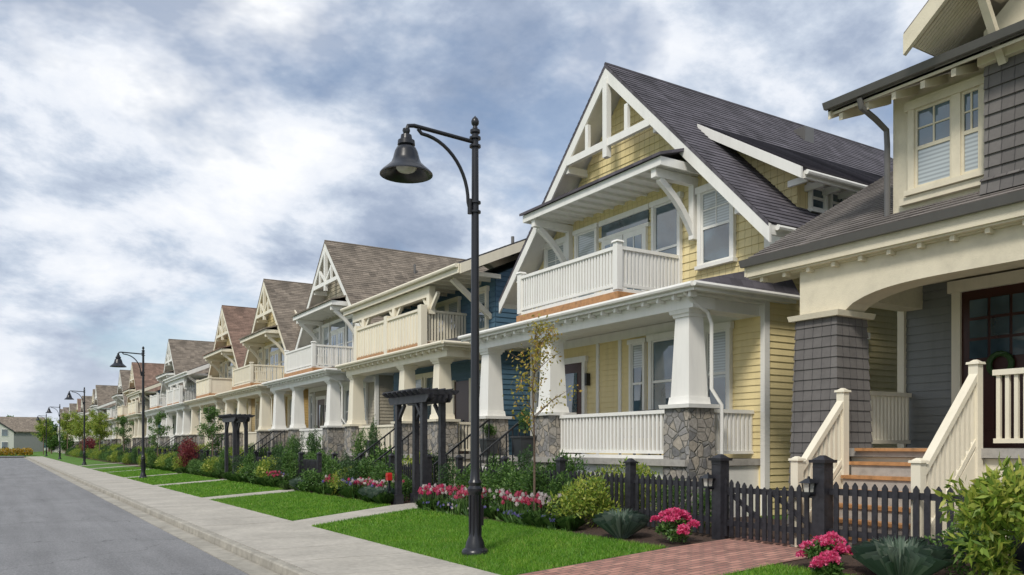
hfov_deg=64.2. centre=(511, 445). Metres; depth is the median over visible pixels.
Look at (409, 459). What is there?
shrub
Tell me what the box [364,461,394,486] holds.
shrub
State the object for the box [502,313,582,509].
young tree
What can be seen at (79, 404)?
roof
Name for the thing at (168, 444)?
iron
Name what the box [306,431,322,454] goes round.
shrub
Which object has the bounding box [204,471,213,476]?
daylily clump
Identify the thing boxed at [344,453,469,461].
deck
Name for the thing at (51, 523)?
road
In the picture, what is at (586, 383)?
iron
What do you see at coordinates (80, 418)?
trim
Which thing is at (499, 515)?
daylily clump
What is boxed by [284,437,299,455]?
shrub
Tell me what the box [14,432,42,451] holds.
walls
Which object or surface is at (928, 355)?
siding
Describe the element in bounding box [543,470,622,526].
golden shrub
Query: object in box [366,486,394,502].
blue fescue
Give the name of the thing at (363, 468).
shrub
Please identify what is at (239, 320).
roof
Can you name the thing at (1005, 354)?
wreath
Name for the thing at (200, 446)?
shrub
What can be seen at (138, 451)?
picket fence
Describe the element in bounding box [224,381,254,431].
siding
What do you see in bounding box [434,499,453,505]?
daylily clump
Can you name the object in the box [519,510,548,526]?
daylily clump
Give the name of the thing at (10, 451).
hedge
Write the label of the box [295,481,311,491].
daylily clump
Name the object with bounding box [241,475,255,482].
daylily clump
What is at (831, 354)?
shingle
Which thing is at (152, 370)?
roof
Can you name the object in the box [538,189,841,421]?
glass
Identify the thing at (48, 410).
street lamp
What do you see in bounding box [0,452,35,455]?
grass verge
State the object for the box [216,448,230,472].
shrub
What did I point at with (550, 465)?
shrub
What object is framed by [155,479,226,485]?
garden path
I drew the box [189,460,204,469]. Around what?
shrub
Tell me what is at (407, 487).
shrub
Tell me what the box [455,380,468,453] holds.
door
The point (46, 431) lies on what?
street lamp
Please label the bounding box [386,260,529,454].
siding
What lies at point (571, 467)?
shrub
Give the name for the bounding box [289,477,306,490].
blue fescue
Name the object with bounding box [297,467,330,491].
shrub
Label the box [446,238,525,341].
roof
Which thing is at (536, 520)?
daylily clump
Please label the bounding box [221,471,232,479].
daylily clump
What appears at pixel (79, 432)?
street tree
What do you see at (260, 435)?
stone
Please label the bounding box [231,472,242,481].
daylily clump
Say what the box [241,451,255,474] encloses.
shrub
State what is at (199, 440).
stone
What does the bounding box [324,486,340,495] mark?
daylily clump
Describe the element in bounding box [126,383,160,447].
trim
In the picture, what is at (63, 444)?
background tree
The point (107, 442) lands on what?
stone
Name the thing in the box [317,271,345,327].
house wall
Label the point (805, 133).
vent
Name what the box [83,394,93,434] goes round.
trim
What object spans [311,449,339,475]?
shrub
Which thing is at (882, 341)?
siding
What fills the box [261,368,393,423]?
white gutter
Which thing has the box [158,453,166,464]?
shrub
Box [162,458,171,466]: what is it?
shrub
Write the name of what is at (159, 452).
picket fence
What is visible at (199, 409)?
siding
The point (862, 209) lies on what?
roof
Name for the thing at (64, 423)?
street tree
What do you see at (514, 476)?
shrub
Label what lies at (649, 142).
house wall
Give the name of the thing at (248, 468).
shrub
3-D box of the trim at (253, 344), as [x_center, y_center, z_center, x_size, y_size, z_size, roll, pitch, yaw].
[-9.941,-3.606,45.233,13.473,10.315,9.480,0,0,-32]
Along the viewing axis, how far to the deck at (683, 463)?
15.83 m
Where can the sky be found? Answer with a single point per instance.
(161, 161)
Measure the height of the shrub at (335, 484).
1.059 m
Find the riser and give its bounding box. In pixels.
[810,465,957,551]
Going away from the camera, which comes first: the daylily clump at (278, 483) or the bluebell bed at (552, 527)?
the bluebell bed at (552, 527)
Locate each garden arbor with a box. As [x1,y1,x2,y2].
[218,414,254,473]
[382,387,458,504]
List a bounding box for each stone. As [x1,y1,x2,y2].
[104,439,113,445]
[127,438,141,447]
[145,437,163,447]
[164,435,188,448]
[189,434,221,451]
[222,431,269,451]
[270,427,344,478]
[344,421,457,492]
[479,407,714,515]
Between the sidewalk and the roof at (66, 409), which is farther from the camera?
the roof at (66, 409)
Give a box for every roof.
[0,417,44,431]
[62,407,68,416]
[69,403,76,417]
[76,399,80,413]
[77,396,91,414]
[90,385,117,413]
[112,370,130,407]
[122,362,163,404]
[155,339,213,391]
[202,305,256,377]
[239,279,311,365]
[291,240,488,367]
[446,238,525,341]
[499,62,892,301]
[748,0,1023,257]
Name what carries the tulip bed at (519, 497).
on the flower bed at (651, 536)
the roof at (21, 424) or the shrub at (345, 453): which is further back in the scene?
the roof at (21, 424)
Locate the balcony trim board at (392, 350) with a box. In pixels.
[357,343,427,359]
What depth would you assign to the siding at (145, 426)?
83.48 m
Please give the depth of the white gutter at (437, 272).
24.77 m
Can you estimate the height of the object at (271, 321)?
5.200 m
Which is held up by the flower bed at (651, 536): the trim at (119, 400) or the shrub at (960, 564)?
the shrub at (960, 564)
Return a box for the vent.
[794,126,813,142]
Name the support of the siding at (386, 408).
on the ground at (77, 461)
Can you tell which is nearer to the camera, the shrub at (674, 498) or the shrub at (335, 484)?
the shrub at (674, 498)
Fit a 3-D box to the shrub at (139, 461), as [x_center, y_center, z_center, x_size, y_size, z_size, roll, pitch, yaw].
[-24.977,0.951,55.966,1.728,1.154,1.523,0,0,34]
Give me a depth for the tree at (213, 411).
39.28 m
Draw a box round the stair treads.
[797,448,927,554]
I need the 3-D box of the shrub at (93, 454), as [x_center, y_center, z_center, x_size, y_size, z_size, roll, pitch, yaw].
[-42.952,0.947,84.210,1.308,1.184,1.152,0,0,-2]
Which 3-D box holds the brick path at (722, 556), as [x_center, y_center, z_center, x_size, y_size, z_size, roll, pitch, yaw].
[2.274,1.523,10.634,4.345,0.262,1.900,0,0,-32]
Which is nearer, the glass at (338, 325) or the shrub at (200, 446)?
the glass at (338, 325)
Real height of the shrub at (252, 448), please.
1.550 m
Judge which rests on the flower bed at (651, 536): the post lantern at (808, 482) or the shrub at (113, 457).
the shrub at (113, 457)
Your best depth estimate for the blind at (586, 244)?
16.88 m
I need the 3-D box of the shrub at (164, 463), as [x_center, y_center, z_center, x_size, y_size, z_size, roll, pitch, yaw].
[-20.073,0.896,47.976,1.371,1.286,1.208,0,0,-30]
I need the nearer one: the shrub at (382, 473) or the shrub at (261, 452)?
the shrub at (382, 473)
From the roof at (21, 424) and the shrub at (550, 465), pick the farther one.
the roof at (21, 424)
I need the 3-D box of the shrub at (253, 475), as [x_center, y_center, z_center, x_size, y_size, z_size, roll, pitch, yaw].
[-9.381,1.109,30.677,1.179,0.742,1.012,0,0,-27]
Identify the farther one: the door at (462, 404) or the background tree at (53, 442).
the background tree at (53, 442)
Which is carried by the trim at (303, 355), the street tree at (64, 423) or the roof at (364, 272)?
the roof at (364, 272)
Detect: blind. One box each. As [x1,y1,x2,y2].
[259,349,291,417]
[311,327,364,407]
[416,293,484,387]
[538,191,728,378]
[918,131,977,184]
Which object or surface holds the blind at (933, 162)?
attached to the stucco
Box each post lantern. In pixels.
[700,472,714,489]
[799,476,817,495]
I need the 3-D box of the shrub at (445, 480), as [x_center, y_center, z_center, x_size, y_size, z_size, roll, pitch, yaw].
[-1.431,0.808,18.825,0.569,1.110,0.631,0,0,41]
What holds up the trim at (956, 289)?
on the ground at (77, 461)
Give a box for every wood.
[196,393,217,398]
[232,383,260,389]
[284,367,322,377]
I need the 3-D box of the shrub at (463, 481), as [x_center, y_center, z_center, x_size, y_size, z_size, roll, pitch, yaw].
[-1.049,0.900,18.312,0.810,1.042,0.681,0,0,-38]
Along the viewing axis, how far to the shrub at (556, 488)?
15.30 m
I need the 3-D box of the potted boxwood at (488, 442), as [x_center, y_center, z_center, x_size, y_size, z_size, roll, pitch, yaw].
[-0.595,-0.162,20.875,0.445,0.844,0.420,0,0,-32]
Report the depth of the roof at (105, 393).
118.44 m
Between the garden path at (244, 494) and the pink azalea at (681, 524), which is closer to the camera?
the pink azalea at (681, 524)
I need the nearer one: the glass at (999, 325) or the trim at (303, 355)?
the glass at (999, 325)
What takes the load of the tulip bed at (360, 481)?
on the flower bed at (651, 536)
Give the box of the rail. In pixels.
[788,360,1023,546]
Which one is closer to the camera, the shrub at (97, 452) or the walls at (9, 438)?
the shrub at (97, 452)
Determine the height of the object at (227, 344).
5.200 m
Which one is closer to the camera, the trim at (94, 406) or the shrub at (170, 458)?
the shrub at (170, 458)
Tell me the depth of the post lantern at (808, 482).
10.86 m
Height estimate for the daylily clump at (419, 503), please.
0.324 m
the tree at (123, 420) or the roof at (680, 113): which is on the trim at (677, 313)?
the roof at (680, 113)
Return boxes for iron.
[125,424,173,452]
[152,436,178,451]
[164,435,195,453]
[195,433,231,458]
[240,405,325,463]
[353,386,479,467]
[433,373,660,500]
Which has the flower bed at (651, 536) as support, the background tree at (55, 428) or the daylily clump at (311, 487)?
the daylily clump at (311, 487)
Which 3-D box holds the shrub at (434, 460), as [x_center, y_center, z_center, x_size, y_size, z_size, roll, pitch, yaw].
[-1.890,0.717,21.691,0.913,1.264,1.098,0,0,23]
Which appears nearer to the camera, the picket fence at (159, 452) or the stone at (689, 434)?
the stone at (689, 434)
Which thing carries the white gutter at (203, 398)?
attached to the trim at (214, 382)
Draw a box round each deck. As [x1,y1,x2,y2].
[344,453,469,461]
[448,455,759,498]
[849,448,1023,457]
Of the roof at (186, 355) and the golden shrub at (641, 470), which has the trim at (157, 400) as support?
the roof at (186, 355)
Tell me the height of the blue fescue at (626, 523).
0.524 m
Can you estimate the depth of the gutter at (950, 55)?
11.91 m
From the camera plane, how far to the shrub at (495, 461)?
18.88 m
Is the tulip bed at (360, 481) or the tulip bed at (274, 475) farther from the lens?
the tulip bed at (274, 475)
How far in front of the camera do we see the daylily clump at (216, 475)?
35.91 m
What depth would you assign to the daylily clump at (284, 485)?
27.05 m
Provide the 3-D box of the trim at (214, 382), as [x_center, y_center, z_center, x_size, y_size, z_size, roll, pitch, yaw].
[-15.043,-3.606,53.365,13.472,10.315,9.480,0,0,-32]
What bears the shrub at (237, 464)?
on the flower bed at (651, 536)
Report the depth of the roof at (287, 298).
42.52 m
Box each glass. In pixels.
[2,429,7,448]
[225,360,236,413]
[260,344,290,424]
[311,318,351,428]
[419,303,484,420]
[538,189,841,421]
[918,90,1023,358]
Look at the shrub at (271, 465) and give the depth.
29.70 m
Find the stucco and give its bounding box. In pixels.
[744,0,1023,322]
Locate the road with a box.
[0,457,247,574]
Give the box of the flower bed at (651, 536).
[65,455,1011,574]
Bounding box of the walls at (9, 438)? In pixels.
[0,424,13,450]
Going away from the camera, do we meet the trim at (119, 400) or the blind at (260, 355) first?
the blind at (260, 355)
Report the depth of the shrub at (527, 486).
15.84 m
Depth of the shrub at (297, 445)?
32.34 m
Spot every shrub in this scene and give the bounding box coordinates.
[80,435,97,454]
[89,450,99,459]
[93,449,103,459]
[110,450,122,462]
[122,453,135,463]
[131,448,136,462]
[136,452,156,465]
[146,452,157,463]
[147,447,153,460]
[153,454,166,465]
[158,450,175,466]
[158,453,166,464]
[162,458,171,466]
[167,453,180,469]
[171,454,188,469]
[175,437,205,466]
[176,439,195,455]
[188,458,200,468]
[188,461,205,473]
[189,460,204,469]
[195,441,209,452]
[196,456,218,474]
[199,455,232,471]
[212,459,232,470]
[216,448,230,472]
[228,445,248,456]
[230,454,246,473]
[238,461,257,477]
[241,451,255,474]
[247,467,267,482]
[248,442,255,455]
[251,444,269,459]
[253,455,294,479]
[254,459,268,476]
[269,456,286,479]
[271,444,285,456]
[274,442,284,478]
[280,447,299,480]
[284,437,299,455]
[289,433,300,458]
[293,432,306,458]
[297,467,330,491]
[300,451,329,472]
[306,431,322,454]
[307,425,322,454]
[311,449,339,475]
[320,454,346,487]
[328,464,368,494]
[337,449,350,484]
[337,457,369,490]
[350,427,367,461]
[356,456,382,486]
[359,443,407,468]
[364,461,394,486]
[367,417,381,459]
[377,473,419,498]
[402,449,432,485]
[427,451,454,484]
[437,457,458,499]
[448,464,470,500]
[462,468,498,506]
[483,452,512,469]
[483,458,517,506]
[490,465,540,508]
[512,443,532,482]
[516,460,553,510]
[536,457,568,506]
[540,469,573,511]
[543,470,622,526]
[550,449,588,489]
[590,464,624,507]
[614,457,667,518]
[655,477,692,520]
[691,488,711,526]
[922,522,1016,574]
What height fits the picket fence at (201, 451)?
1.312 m
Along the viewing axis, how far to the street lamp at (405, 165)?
12.10 m
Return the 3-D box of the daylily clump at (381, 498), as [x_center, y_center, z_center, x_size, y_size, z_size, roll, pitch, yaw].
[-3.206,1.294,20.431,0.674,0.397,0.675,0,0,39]
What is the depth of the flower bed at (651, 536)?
12.65 m
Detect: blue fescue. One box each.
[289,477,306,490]
[358,485,384,495]
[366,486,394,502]
[592,508,649,538]
[850,536,899,558]
[852,535,953,574]
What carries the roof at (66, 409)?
on the trim
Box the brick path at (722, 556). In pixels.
[519,536,809,574]
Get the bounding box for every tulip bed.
[242,470,287,481]
[321,474,404,502]
[413,483,562,525]
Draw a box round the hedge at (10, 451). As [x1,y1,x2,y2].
[0,447,32,454]
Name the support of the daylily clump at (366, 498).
on the flower bed at (651, 536)
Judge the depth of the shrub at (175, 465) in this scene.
44.50 m
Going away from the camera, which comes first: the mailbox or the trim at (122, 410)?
the mailbox
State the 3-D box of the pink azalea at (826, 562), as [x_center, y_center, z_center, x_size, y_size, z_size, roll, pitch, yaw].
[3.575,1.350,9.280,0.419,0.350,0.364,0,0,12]
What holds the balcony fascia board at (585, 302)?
on the trim at (677, 313)
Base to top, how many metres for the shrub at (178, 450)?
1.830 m
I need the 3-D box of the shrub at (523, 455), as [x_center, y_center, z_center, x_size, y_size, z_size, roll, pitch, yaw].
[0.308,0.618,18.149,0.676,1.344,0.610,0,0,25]
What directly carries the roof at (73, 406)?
on the trim
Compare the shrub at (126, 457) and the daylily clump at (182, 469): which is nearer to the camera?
the daylily clump at (182, 469)
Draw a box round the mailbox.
[385,473,391,503]
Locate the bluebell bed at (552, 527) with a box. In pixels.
[420,501,567,530]
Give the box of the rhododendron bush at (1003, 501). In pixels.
[931,451,1023,574]
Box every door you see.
[318,399,324,427]
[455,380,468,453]
[565,362,581,453]
[962,282,1023,447]
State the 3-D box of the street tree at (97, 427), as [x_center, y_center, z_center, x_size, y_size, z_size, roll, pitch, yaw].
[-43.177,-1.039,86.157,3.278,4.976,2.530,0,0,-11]
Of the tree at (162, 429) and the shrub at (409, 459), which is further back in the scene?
the tree at (162, 429)
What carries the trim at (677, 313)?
on the ground at (77, 461)
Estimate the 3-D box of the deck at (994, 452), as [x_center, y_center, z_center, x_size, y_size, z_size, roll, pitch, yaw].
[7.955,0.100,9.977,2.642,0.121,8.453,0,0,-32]
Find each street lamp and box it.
[36,414,47,455]
[46,404,61,458]
[65,387,86,464]
[110,346,146,477]
[380,116,488,556]
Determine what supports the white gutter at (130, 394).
on the trim at (135, 406)
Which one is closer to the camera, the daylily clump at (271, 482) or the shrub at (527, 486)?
the shrub at (527, 486)
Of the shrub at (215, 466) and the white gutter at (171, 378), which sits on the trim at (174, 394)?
the white gutter at (171, 378)
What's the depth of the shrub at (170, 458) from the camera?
46.18 m
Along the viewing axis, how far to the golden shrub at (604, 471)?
15.85 m
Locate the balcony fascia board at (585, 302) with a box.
[516,291,636,321]
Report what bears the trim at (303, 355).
on the ground at (77, 461)
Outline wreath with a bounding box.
[986,350,1014,376]
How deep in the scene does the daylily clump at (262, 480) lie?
29.06 m
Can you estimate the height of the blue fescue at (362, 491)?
0.499 m
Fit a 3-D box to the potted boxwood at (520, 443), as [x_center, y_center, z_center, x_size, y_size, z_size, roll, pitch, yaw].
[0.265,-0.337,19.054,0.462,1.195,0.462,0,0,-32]
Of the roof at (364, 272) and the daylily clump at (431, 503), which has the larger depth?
the roof at (364, 272)
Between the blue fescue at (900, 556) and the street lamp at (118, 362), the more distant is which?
the street lamp at (118, 362)
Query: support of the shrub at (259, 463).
on the flower bed at (651, 536)
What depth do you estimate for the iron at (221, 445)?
43.63 m
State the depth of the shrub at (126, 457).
63.39 m
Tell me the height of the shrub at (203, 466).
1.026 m
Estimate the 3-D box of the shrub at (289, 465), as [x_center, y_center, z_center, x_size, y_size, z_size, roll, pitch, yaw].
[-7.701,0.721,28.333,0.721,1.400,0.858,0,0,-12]
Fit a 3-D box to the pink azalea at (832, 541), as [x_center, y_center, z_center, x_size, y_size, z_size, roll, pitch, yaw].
[3.756,1.239,9.717,0.545,0.461,0.629,0,0,-32]
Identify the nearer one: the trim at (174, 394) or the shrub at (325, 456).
the shrub at (325, 456)
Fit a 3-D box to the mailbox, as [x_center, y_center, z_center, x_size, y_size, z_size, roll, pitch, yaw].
[-3.080,1.116,20.384,0.137,0.872,0.130,0,0,-32]
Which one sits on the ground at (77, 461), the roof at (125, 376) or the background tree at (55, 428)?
the background tree at (55, 428)
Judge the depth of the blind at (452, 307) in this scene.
25.80 m
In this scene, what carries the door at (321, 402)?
attached to the trim at (303, 355)
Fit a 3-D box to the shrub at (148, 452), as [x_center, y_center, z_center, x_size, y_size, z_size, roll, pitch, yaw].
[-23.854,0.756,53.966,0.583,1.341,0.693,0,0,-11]
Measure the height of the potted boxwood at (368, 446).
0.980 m
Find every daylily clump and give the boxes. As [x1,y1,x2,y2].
[178,467,187,472]
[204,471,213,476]
[212,472,222,478]
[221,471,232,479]
[226,473,235,480]
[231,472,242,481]
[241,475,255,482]
[257,475,275,486]
[266,477,281,487]
[276,480,288,486]
[279,482,290,489]
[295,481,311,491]
[308,484,322,492]
[313,485,328,494]
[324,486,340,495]
[339,486,358,498]
[361,495,374,501]
[371,491,393,503]
[415,497,427,506]
[424,497,441,509]
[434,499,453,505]
[436,501,453,512]
[464,502,488,509]
[484,506,504,518]
[497,511,514,520]
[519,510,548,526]
[529,514,546,527]
[540,512,564,528]
[554,514,586,530]
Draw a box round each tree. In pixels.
[30,417,58,454]
[38,421,58,451]
[44,432,58,453]
[54,409,76,448]
[60,433,74,450]
[61,412,88,446]
[67,414,89,447]
[82,409,112,448]
[88,413,115,449]
[113,415,133,450]
[146,411,172,457]
[195,405,224,455]
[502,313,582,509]
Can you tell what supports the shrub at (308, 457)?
on the flower bed at (651, 536)
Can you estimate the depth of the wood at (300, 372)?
34.06 m
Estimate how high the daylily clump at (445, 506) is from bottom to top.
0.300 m
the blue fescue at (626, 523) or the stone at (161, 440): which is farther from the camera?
the stone at (161, 440)
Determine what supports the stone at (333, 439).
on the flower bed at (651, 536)
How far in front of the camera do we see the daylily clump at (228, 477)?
33.12 m
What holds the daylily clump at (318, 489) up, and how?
on the flower bed at (651, 536)
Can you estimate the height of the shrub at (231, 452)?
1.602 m
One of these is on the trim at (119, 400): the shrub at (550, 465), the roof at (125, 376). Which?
the roof at (125, 376)
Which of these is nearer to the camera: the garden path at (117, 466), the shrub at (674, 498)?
the shrub at (674, 498)
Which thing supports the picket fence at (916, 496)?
on the ground at (77, 461)
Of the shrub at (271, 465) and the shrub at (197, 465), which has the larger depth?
the shrub at (197, 465)
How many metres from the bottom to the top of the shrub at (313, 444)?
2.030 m
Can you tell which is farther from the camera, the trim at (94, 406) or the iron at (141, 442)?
the trim at (94, 406)
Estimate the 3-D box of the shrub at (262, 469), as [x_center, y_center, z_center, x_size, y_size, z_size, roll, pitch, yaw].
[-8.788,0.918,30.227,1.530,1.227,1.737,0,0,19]
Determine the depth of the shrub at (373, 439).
25.29 m
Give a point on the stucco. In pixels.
(896, 271)
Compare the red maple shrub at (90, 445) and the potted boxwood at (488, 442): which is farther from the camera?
the red maple shrub at (90, 445)
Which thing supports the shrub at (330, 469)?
on the flower bed at (651, 536)
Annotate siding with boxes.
[103,405,116,429]
[145,418,146,436]
[186,373,215,431]
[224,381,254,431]
[256,389,307,427]
[310,374,393,450]
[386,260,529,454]
[533,278,896,515]
[906,268,1023,458]
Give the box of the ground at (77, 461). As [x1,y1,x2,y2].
[25,450,807,574]
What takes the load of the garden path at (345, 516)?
on the ground at (77, 461)
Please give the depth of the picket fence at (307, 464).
29.43 m
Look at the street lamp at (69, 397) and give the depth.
68.53 m
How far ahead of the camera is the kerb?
15.43 m
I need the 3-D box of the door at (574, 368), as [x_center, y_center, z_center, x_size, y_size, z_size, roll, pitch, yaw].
[1.539,-0.925,21.004,0.072,2.354,1.014,0,0,-32]
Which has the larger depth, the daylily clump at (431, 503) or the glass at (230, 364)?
the glass at (230, 364)
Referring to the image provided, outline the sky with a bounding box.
[0,0,933,425]
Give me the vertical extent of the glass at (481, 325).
4.124 m
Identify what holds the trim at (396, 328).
on the ground at (77, 461)
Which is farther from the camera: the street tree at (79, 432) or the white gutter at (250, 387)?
the street tree at (79, 432)
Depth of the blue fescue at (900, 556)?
8.45 m
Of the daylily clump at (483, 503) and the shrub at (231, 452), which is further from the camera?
the shrub at (231, 452)
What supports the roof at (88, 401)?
on the trim at (79, 413)
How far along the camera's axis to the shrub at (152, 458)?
52.55 m
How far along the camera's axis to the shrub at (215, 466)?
37.24 m
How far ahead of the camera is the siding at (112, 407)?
107.54 m
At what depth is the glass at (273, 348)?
43.35 m
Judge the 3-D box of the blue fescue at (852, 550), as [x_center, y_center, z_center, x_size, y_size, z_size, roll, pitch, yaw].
[4.266,1.250,9.287,0.791,0.449,0.805,0,0,35]
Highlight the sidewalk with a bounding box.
[29,456,498,574]
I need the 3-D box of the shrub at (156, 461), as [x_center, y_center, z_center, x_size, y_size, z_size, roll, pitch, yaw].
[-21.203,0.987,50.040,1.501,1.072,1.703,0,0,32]
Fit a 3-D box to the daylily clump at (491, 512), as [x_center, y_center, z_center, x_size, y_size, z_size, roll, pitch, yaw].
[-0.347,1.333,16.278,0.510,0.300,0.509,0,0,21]
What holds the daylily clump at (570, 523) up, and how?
on the flower bed at (651, 536)
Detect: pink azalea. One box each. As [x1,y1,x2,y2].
[650,507,699,542]
[795,530,852,561]
[808,550,845,574]
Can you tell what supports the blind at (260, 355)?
attached to the trim at (253, 344)
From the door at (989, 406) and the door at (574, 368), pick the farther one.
the door at (574, 368)
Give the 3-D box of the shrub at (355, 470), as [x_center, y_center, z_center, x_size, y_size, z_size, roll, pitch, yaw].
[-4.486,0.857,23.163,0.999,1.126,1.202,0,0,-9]
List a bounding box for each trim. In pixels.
[62,401,82,453]
[77,412,89,440]
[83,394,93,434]
[85,389,104,438]
[91,401,115,445]
[105,373,123,443]
[113,365,135,442]
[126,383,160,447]
[145,341,190,443]
[161,364,215,447]
[184,309,254,449]
[217,282,307,449]
[263,244,392,456]
[337,240,525,481]
[453,68,869,516]
[851,269,1023,537]
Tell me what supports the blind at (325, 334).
attached to the trim at (303, 355)
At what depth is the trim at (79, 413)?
145.12 m
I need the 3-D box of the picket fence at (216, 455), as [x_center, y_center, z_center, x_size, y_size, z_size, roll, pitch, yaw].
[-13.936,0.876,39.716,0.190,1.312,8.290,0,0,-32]
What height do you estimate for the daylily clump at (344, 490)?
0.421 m
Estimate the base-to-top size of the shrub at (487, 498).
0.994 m
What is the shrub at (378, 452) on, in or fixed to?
on the flower bed at (651, 536)
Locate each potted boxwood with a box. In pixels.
[365,425,378,452]
[479,424,498,455]
[510,408,536,456]
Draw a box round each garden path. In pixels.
[90,465,139,468]
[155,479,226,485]
[202,489,293,499]
[294,503,416,525]
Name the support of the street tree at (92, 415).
on the flower bed at (651, 536)
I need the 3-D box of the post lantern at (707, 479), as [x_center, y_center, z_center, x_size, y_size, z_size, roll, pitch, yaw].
[2.998,0.540,12.446,0.216,0.261,0.190,0,0,-32]
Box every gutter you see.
[124,390,141,416]
[160,371,186,408]
[183,395,224,406]
[215,384,271,424]
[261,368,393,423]
[335,263,527,367]
[458,20,1023,453]
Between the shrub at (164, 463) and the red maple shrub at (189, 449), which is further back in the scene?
the shrub at (164, 463)
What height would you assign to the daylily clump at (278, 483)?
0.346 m
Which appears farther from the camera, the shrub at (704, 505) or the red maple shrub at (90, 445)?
the red maple shrub at (90, 445)
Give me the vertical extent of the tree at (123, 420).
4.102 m
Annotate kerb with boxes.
[23,457,315,574]
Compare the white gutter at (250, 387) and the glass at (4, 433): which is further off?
the glass at (4, 433)
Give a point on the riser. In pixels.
(885, 470)
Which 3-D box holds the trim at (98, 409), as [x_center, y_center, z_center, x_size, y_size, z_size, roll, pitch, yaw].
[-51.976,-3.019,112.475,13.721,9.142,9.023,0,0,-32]
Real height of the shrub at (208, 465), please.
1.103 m
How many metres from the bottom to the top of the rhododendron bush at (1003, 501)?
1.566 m
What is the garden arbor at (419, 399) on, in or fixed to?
on the flower bed at (651, 536)
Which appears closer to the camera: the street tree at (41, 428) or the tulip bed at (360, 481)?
the tulip bed at (360, 481)
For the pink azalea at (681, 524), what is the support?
on the flower bed at (651, 536)
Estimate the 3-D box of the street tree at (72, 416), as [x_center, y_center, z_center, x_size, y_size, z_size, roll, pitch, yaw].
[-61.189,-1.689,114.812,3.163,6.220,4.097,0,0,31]
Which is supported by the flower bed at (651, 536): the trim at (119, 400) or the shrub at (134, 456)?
the shrub at (134, 456)
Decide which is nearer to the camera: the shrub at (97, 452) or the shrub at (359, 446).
the shrub at (359, 446)
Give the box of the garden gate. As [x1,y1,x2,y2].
[708,454,836,545]
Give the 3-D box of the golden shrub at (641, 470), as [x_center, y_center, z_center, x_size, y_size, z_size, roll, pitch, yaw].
[2.383,0.824,15.164,1.069,1.284,1.214,0,0,-36]
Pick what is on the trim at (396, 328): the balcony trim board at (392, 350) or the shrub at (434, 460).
the balcony trim board at (392, 350)
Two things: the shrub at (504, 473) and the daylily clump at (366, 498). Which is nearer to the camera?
the shrub at (504, 473)
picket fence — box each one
[117,448,147,455]
[151,449,171,456]
[173,449,202,462]
[206,450,248,471]
[254,451,322,483]
[332,452,433,496]
[454,455,728,533]
[812,466,1023,573]
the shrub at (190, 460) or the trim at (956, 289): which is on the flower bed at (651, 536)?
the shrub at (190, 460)
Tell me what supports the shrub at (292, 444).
on the flower bed at (651, 536)
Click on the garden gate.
(725, 493)
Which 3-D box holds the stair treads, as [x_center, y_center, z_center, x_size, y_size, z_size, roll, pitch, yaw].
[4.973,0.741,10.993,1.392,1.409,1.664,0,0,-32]
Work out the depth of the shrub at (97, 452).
81.37 m
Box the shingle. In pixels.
[787,52,1023,532]
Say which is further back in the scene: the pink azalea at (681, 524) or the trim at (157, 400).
the trim at (157, 400)
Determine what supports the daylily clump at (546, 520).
on the flower bed at (651, 536)
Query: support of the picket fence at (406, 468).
on the flower bed at (651, 536)
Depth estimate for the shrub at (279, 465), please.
29.09 m
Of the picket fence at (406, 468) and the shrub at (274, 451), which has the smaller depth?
the picket fence at (406, 468)
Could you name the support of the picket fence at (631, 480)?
on the flower bed at (651, 536)

